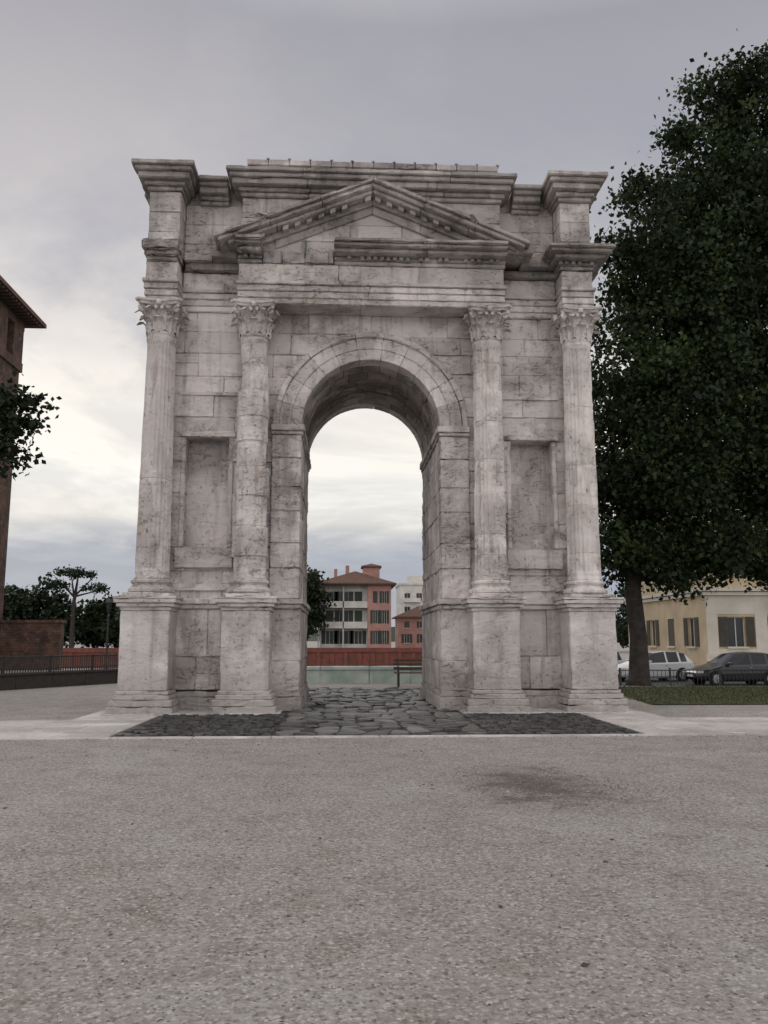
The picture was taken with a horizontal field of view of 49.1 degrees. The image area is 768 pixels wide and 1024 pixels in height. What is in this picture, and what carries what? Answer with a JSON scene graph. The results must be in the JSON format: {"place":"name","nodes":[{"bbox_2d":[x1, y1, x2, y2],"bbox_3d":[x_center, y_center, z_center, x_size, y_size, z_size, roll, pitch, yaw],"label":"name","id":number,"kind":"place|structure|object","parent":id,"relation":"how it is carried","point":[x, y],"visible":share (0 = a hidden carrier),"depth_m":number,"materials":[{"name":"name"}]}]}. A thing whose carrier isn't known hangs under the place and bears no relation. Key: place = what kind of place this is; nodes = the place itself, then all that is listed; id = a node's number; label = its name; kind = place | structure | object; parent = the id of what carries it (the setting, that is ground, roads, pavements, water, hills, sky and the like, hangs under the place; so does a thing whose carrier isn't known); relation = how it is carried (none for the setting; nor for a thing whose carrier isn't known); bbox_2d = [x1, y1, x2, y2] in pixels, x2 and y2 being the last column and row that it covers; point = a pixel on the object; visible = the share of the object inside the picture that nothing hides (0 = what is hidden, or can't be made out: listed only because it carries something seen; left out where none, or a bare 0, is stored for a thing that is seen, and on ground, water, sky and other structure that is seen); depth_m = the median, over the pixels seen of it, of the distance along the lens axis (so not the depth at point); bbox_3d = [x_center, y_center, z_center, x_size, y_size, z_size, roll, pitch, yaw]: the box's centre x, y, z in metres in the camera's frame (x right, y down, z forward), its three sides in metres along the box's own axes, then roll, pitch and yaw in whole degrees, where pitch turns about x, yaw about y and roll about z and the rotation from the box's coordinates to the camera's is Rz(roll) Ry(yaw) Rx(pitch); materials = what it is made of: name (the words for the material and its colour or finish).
{"place":"outdoors","nodes":[
{"label":"outdoors","id":0,"kind":"place"},
{"bbox_2d":[0,275,46,619],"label":"brick castle tower","id":1,"kind":"structure","parent":0,"point":[18,315],"depth_m":43.43,"materials":[{"name":"brown brick"}]},
{"bbox_2d":[0,620,66,669],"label":"brick wall","id":2,"kind":"structure","parent":0,"point":[31,637],"depth_m":42.44,"materials":[{"name":"brown brick"}]},
{"bbox_2d":[67,627,627,641],"bbox_3d":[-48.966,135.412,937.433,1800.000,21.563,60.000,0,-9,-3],"label":"hills","id":3,"kind":"structure","parent":0,"point":[312,638],"depth_m":933.93,"materials":[{"name":"green plant"}]},
{"bbox_2d":[317,564,396,647],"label":"apartment house","id":4,"kind":"structure","parent":0,"point":[361,612],"depth_m":128.89,"materials":[{"name":"pink paint"}]},
{"bbox_2d":[111,687,641,736],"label":"basalt road","id":5,"kind":"structure","parent":0,"point":[378,711],"depth_m":15.25,"materials":[{"name":"grey stone"}]},
{"bbox_2d":[0,641,767,1023],"bbox_3d":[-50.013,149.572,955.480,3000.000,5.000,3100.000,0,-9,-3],"label":"ground","id":6,"kind":"structure","parent":0,"point":[280,819],"depth_m":5.37,"materials":[{"name":"grey gravel"}]},
{"bbox_2d":[0,370,61,480],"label":"lime tree","id":7,"kind":"object","parent":6,"relation":"on","point":[10,402],"visible":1,"depth_m":18.43,"materials":[{"name":"green plant"}]},
{"bbox_2d":[0,654,118,690],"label":"wall with railing","id":8,"kind":"structure","parent":6,"relation":"on","point":[17,680],"depth_m":27.09,"materials":[{"name":"stone"}]},
{"bbox_2d":[39,564,110,647],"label":"umbrella pine","id":9,"kind":"object","parent":6,"relation":"on","point":[76,573],"visible":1,"depth_m":127.16,"materials":[{"name":"green plant"}]},
{"bbox_2d":[104,596,112,668],"bbox_3d":[-9.941,4.566,30.178,0.280,3.060,0.242,0,-9,-3],"label":"street lamp","id":10,"kind":"object","parent":6,"relation":"on","point":[109,602],"visible":0.7,"depth_m":30.25,"materials":[{"name":"metal"}]},
{"bbox_2d":[62,648,422,669],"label":"embankment wall","id":11,"kind":"structure","parent":6,"relation":"on","point":[320,657],"depth_m":124.07,"materials":[{"name":"brick"}]},
{"bbox_2d":[2,576,628,648],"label":"distant trees","id":12,"kind":"object","parent":6,"relation":"on","point":[20,603],"visible":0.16,"depth_m":130.98,"materials":[{"name":"green plant"}]},
{"bbox_2d":[306,565,336,637],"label":"riverside tree","id":13,"kind":"object","parent":6,"relation":"on","point":[316,616],"visible":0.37,"depth_m":125.49,"materials":[{"name":"green plant"}]},
{"bbox_2d":[306,666,421,682],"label":"quay parapet","id":14,"kind":"structure","parent":6,"relation":"on","point":[354,674],"depth_m":29.46,"materials":[{"name":"stone"}]},
{"bbox_2d":[100,158,635,715],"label":"triumphal arch","id":15,"kind":"structure","parent":6,"relation":"on","point":[290,308],"depth_m":18.70,"materials":[{"name":"stone"}]},
{"bbox_2d":[0,733,767,739],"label":"pavement kerb","id":16,"kind":"structure","parent":6,"relation":"on","point":[375,736],"depth_m":13.04,"materials":[{"name":"grey stone"}]},
{"bbox_2d":[2,744,767,1021],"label":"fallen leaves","id":17,"kind":"object","parent":6,"relation":"on","point":[582,964],"visible":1,"depth_m":5.83,"materials":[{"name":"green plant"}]},
{"bbox_2d":[392,606,421,647],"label":"town house","id":18,"kind":"structure","parent":6,"relation":"on","point":[408,628],"depth_m":141.48,"materials":[{"name":"pink paint"}]},
{"bbox_2d":[393,657,421,686],"bbox_3d":[1.113,5.206,27.387,1.594,0.954,0.604,0,-9,-3],"label":"park bench","id":19,"kind":"object","parent":6,"relation":"on","point":[398,668],"visible":0.53,"depth_m":27.61,"materials":[{"name":"brown wood"}]},
{"bbox_2d":[395,576,422,615],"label":"apartment block","id":20,"kind":"structure","parent":6,"relation":"on","point":[409,594],"depth_m":183.46,"materials":[{"name":"white paint"}]},
{"bbox_2d":[589,160,767,685],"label":"plane tree","id":21,"kind":"object","parent":6,"relation":"on","point":[652,477],"visible":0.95,"depth_m":28.91,"materials":[{"name":"green plant"}]},
{"bbox_2d":[593,28,767,592],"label":"plane tree","id":22,"kind":"object","parent":6,"relation":"on","point":[732,166],"visible":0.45,"depth_m":31.60,"materials":[{"name":"green plant"}]},
{"bbox_2d":[618,667,767,685],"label":"iron railing","id":23,"kind":"object","parent":6,"relation":"on","point":[669,670],"visible":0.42,"depth_m":33.09,"materials":[{"name":"black metal"}]},
{"bbox_2d":[624,452,767,665],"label":"yellow palazzo","id":24,"kind":"structure","parent":6,"relation":"on","point":[733,617],"depth_m":51.42,"materials":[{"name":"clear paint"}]},
{"bbox_2d":[0,708,767,737],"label":"stone pavement","id":25,"kind":"structure","parent":0,"point":[95,724],"depth_m":14.91,"materials":[{"name":"grey stone"}]},
{"bbox_2d":[0,0,767,629],"label":"sky","id":26,"kind":"structure","parent":0,"point":[530,89],"materials":[{"name":"grey"}]},
{"bbox_2d":[618,677,764,685],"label":"street","id":27,"kind":"structure","parent":0,"point":[655,682],"depth_m":39.89,"materials":[{"name":"grey asphalt"}]},
{"bbox_2d":[617,652,625,663],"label":"parked car","id":28,"kind":"object","parent":27,"relation":"on","point":[620,659],"depth_m":45.28,"materials":[{"name":"silver metal"}]},
{"bbox_2d":[618,651,694,681],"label":"parked car","id":29,"kind":"object","parent":27,"relation":"on","point":[665,660],"visible":0.55,"depth_m":41.79,"materials":[{"name":"white paint"}]},
{"bbox_2d":[683,652,767,685],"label":"parked car","id":30,"kind":"object","parent":27,"relation":"on","point":[743,661],"visible":0.88,"depth_m":37.99,"materials":[{"name":"grey paint"}]},
{"bbox_2d":[619,685,767,704],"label":"grass lawn","id":31,"kind":"structure","parent":0,"point":[688,702],"depth_m":22.63,"materials":[{"name":"green plant"}]}
]}

